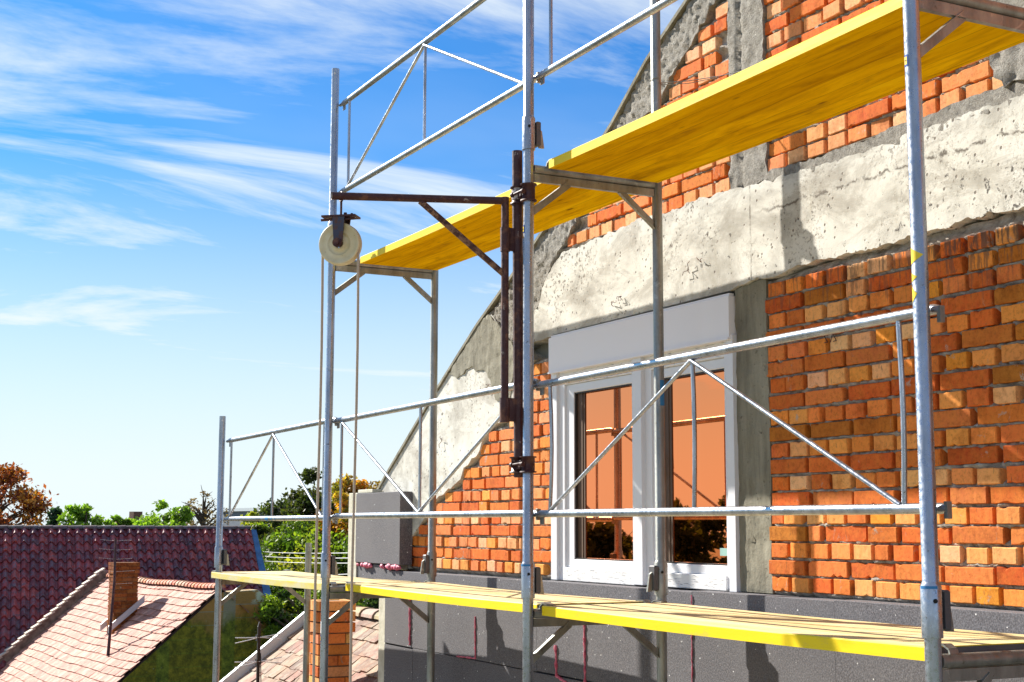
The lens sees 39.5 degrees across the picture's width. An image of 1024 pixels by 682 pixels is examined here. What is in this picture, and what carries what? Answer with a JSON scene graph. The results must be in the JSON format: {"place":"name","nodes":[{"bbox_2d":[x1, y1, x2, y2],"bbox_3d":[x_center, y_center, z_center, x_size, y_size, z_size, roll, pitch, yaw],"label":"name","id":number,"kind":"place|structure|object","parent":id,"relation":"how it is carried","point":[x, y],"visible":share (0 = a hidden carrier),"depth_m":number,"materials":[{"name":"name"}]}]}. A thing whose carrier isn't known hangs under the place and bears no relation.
{"place":"outdoors","nodes":[
{"label":"outdoors","id":0,"kind":"place"},
{"bbox_2d":[115,512,162,524],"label":"distant house","id":1,"kind":"structure","parent":0,"point":[132,515],"depth_m":89.58,"materials":[{"name":"paint"}]},
{"bbox_2d":[223,508,273,589],"bbox_3d":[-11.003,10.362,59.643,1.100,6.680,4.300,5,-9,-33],"label":"flat roofed building","id":2,"kind":"structure","parent":0,"point":[237,512],"depth_m":60.05,"materials":[{"name":"grey stone"}]},
{"bbox_2d":[263,556,345,558],"bbox_3d":[-3.396,3.678,24.399,0.013,0.616,28.178,2,-8,-13],"label":"overhead cable","id":3,"kind":"object","parent":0,"point":[313,558],"visible":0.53,"depth_m":29.23,"materials":[{"name":"grey plastic"}]},
{"bbox_2d":[0,0,683,525],"label":"sky","id":4,"kind":"structure","parent":0,"point":[165,164],"materials":[{"name":"blue"}]},
{"bbox_2d":[924,638,1023,681],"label":"scaffold section","id":5,"kind":"object","parent":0,"point":[938,663],"visible":0.9,"depth_m":4.11,"materials":[{"name":"metal"}]},
{"bbox_2d":[539,600,1023,660],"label":"scaffold deck","id":6,"kind":"structure","parent":5,"relation":"on","point":[875,639],"depth_m":5.00,"materials":[{"name":"yellow paint"}]},
{"bbox_2d":[522,595,666,681],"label":"scaffold section","id":7,"kind":"object","parent":6,"relation":"attached to","point":[534,617],"visible":0.7,"depth_m":6.28,"materials":[{"name":"metal"}]},
{"bbox_2d":[345,580,650,611],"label":"scaffold deck","id":8,"kind":"structure","parent":7,"relation":"on","point":[465,595],"depth_m":7.34,"materials":[{"name":"yellow paint"}]},
{"bbox_2d":[320,577,435,681],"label":"scaffold section","id":9,"kind":"object","parent":8,"relation":"attached to","point":[328,591],"visible":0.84,"depth_m":8.58,"materials":[{"name":"metal"}]},
{"bbox_2d":[321,260,438,577],"bbox_3d":[-0.806,0.443,8.840,0.756,2.020,0.064,4,-8,-27],"label":"scaffold section","id":10,"kind":"object","parent":9,"relation":"on","point":[329,568],"visible":0.82,"depth_m":8.85,"materials":[{"name":"metal"}]},
{"bbox_2d":[224,417,336,524],"bbox_3d":[-1.605,0.919,9.673,0.038,0.660,2.346,4,-8,-27],"label":"guard rail","id":11,"kind":"object","parent":10,"relation":"attached to","point":[272,433],"visible":0.98,"depth_m":9.71,"materials":[{"name":"metal"}]},
{"bbox_2d":[328,68,338,225],"bbox_3d":[-1.090,-1.143,8.898,0.108,1.140,0.061,4,-8,-27],"label":"guard post","id":12,"kind":"object","parent":10,"relation":"on","point":[334,136],"visible":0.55,"depth_m":8.88,"materials":[{"name":"metal"}]},
{"bbox_2d":[331,378,540,523],"bbox_3d":[-0.480,0.635,7.502,0.037,0.650,2.624,4,-8,-27],"label":"guard rail","id":13,"kind":"object","parent":10,"relation":"attached to","point":[418,513],"visible":0.87,"depth_m":7.49,"materials":[{"name":"metal"}]},
{"bbox_2d":[360,182,633,269],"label":"scaffold deck","id":14,"kind":"structure","parent":10,"relation":"on","point":[437,246],"depth_m":7.80,"materials":[{"name":"yellow paint"}]},
{"bbox_2d":[521,149,667,597],"bbox_3d":[0.383,0.149,6.546,0.757,2.020,0.064,4,-8,-27],"label":"scaffold section","id":15,"kind":"object","parent":7,"relation":"on","point":[531,576],"visible":0.91,"depth_m":6.56,"materials":[{"name":"metal"}]},
{"bbox_2d":[331,150,536,477],"bbox_3d":[-0.353,-0.148,6.370,0.934,1.500,0.147,2,-8,-12],"label":"hoist bracket","id":16,"kind":"object","parent":15,"relation":"attached to","point":[511,409],"visible":0.99,"depth_m":6.45,"materials":[{"name":"brown metal"}]},
{"bbox_2d":[319,191,361,265],"bbox_3d":[-0.758,-0.500,6.296,0.189,0.335,0.106,-1,-8,12],"label":"pulley","id":17,"kind":"object","parent":16,"relation":"hanging from","point":[342,234],"visible":1,"depth_m":6.27,"materials":[{"name":"plastic"}]},
{"bbox_2d":[312,246,359,681],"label":"rope","id":18,"kind":"object","parent":17,"relation":"hanging from","point":[318,475],"visible":1,"depth_m":6.16,"materials":[{"name":"beige fabric"}]},
{"bbox_2d":[522,0,739,150],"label":"scaffold section","id":19,"kind":"object","parent":15,"relation":"on","point":[532,136],"visible":0.65,"depth_m":6.57,"materials":[{"name":"metal"}]},
{"bbox_2d":[339,0,539,191],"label":"guard rail","id":20,"kind":"object","parent":19,"relation":"attached to","point":[422,45],"visible":0.81,"depth_m":7.77,"materials":[{"name":"metal"}]},
{"bbox_2d":[534,0,676,84],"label":"guard rail","id":21,"kind":"object","parent":19,"relation":"attached to","point":[610,34],"visible":1,"depth_m":6.14,"materials":[{"name":"metal"}]},
{"bbox_2d":[534,304,951,523],"bbox_3d":[0.685,0.350,5.253,0.037,0.647,2.520,4,-8,-27],"label":"guard rail","id":22,"kind":"object","parent":15,"relation":"attached to","point":[903,506],"visible":1,"depth_m":4.97,"materials":[{"name":"metal"}]},
{"bbox_2d":[902,0,1023,638],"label":"scaffold section","id":23,"kind":"object","parent":5,"relation":"on","point":[936,614],"visible":1,"depth_m":4.20,"materials":[{"name":"metal"}]},
{"bbox_2d":[546,0,1023,182],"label":"scaffold deck","id":24,"kind":"structure","parent":23,"relation":"on","point":[851,64],"depth_m":5.37,"materials":[{"name":"yellow paint"}]},
{"label":"ground","id":25,"kind":"structure","parent":0,"visible":0},
{"bbox_2d":[0,462,58,528],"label":"tree","id":26,"kind":"object","parent":25,"relation":"on","point":[28,499],"visible":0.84,"depth_m":54.37,"materials":[{"name":"brown plant"}]},
{"bbox_2d":[45,506,62,525],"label":"fir tree","id":27,"kind":"object","parent":25,"relation":"on","point":[53,513],"visible":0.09,"depth_m":49.84,"materials":[{"name":"green plant"}]},
{"bbox_2d":[56,503,104,525],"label":"bush","id":28,"kind":"object","parent":25,"relation":"on","point":[79,515],"visible":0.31,"depth_m":49.80,"materials":[{"name":"green plant"}]},
{"bbox_2d":[103,514,135,525],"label":"bush","id":29,"kind":"object","parent":25,"relation":"on","point":[118,519],"visible":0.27,"depth_m":49.91,"materials":[{"name":"green plant"}]},
{"bbox_2d":[0,525,270,669],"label":"dark roof house","id":30,"kind":"structure","parent":25,"relation":"on","point":[45,569],"depth_m":35.82,"materials":[{"name":"tile"}]},
{"bbox_2d":[268,561,347,563],"bbox_3d":[-3.397,3.760,24.388,0.013,0.691,28.178,2,-8,-13],"label":"overhead cable","id":31,"kind":"object","parent":30,"relation":"attached to","point":[300,562],"visible":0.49,"depth_m":28.21,"materials":[{"name":"grey plastic"}]},
{"bbox_2d":[0,562,293,681],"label":"salmon roof house","id":32,"kind":"structure","parent":25,"relation":"on","point":[162,630],"depth_m":28.00,"materials":[{"name":"tile"}]},
{"bbox_2d":[99,538,130,655],"bbox_3d":[-7.897,5.035,28.118,0.618,2.261,0.581,-5,-9,35],"label":"antenna","id":33,"kind":"object","parent":32,"relation":"on","point":[111,611],"visible":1,"depth_m":28.01,"materials":[{"name":"red dark metal"}]},
{"bbox_2d":[131,499,194,525],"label":"bush","id":34,"kind":"object","parent":25,"relation":"on","point":[178,516],"visible":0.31,"depth_m":49.99,"materials":[{"name":"green plant"}]},
{"bbox_2d":[183,486,228,525],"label":"tree","id":35,"kind":"object","parent":25,"relation":"on","point":[202,518],"visible":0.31,"depth_m":51.72,"materials":[{"name":"grey plant"}]},
{"bbox_2d":[240,511,277,541],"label":"bush","id":36,"kind":"object","parent":25,"relation":"on","point":[248,523],"visible":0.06,"depth_m":50.40,"materials":[{"name":"green plant"}]},
{"bbox_2d":[212,543,311,681],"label":"scaffold section","id":37,"kind":"object","parent":25,"relation":"on","point":[305,600],"visible":0.52,"depth_m":10.66,"materials":[{"name":"metal"}]},
{"bbox_2d":[214,416,228,567],"bbox_3d":[-2.163,1.129,10.697,0.108,1.130,0.077,4,-8,-27],"label":"guard post","id":38,"kind":"object","parent":37,"relation":"attached to","point":[221,557],"visible":1,"depth_m":10.67,"materials":[{"name":"metal"}]},
{"bbox_2d":[211,569,420,589],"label":"scaffold deck","id":39,"kind":"structure","parent":37,"relation":"on","point":[290,578],"depth_m":9.67,"materials":[{"name":"yellow paint"}]},
{"bbox_2d":[259,538,283,590],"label":"tree","id":40,"kind":"object","parent":25,"relation":"on","point":[276,589],"visible":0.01,"depth_m":41.98,"materials":[{"name":"green plant"}]},
{"bbox_2d":[253,589,320,641],"bbox_3d":[-4.130,7.099,27.003,1.673,4.799,1.419,4,-8,-27],"label":"bush","id":41,"kind":"object","parent":25,"relation":"on","point":[269,609],"visible":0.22,"depth_m":27.17,"materials":[{"name":"green plant"}]},
{"bbox_2d":[251,466,336,568],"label":"tree","id":42,"kind":"object","parent":25,"relation":"on","point":[294,502],"visible":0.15,"depth_m":42.08,"materials":[{"name":"green plant"}]},
{"bbox_2d":[219,599,378,681],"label":"tiled house","id":43,"kind":"structure","parent":25,"relation":"on","point":[288,647],"depth_m":11.79,"materials":[{"name":"tile"}]},
{"bbox_2d":[234,622,281,681],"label":"antenna","id":44,"kind":"object","parent":43,"relation":"attached to","point":[257,661],"visible":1,"depth_m":12.01,"materials":[{"name":"grey metal"}]},
{"bbox_2d":[260,505,360,614],"bbox_3d":[-5.513,7.898,39.808,4.690,6.620,4.806,4,-8,-27],"label":"tree","id":45,"kind":"object","parent":25,"relation":"on","point":[281,541],"visible":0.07,"depth_m":39.61,"materials":[{"name":"green plant"}]},
{"bbox_2d":[275,519,347,614],"bbox_3d":[-4.548,7.804,38.488,4.086,6.358,4.005,4,-8,-27],"label":"tree","id":46,"kind":"object","parent":25,"relation":"on","point":[338,546],"visible":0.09,"depth_m":37.97,"materials":[{"name":"green plant"}]},
{"bbox_2d":[315,473,380,540],"bbox_3d":[-4.344,7.354,39.211,2.184,7.437,2.617,4,-8,-27],"label":"tree","id":47,"kind":"object","parent":25,"relation":"on","point":[347,488],"visible":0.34,"depth_m":39.27,"materials":[{"name":"yellow plant"}]},
{"bbox_2d":[342,541,364,604],"bbox_3d":[-2.798,7.405,35.271,3.829,6.330,3.135,4,-8,-27],"label":"tree","id":48,"kind":"object","parent":25,"relation":"on","point":[361,600],"depth_m":35.00,"materials":[{"name":"green plant"}]},
{"bbox_2d":[358,598,378,608],"bbox_3d":[-1.830,6.034,19.688,1.390,5.042,1.572,-3,-8,21],"label":"bush","id":49,"kind":"object","parent":25,"relation":"on","point":[371,602],"visible":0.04,"depth_m":19.93,"materials":[{"name":"green plant"}]},
{"bbox_2d":[348,0,1023,681],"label":"brick house","id":50,"kind":"structure","parent":25,"relation":"on","point":[806,228],"depth_m":6.50,"materials":[{"name":"brick"}]},
{"bbox_2d":[271,552,341,553],"bbox_3d":[-3.396,3.597,24.409,0.013,0.541,28.178,2,-8,-13],"label":"overhead cable","id":51,"kind":"object","parent":50,"relation":"attached to","point":[304,553],"visible":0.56,"depth_m":24.48,"materials":[{"name":"grey plastic"}]},
{"bbox_2d":[551,334,741,592],"bbox_3d":[0.667,0.662,7.387,0.095,1.194,1.767,4,-8,-27],"label":"window","id":52,"kind":"structure","parent":50,"relation":"in","point":[702,552],"depth_m":7.30,"materials":[{"name":"white plastic"}]}
]}

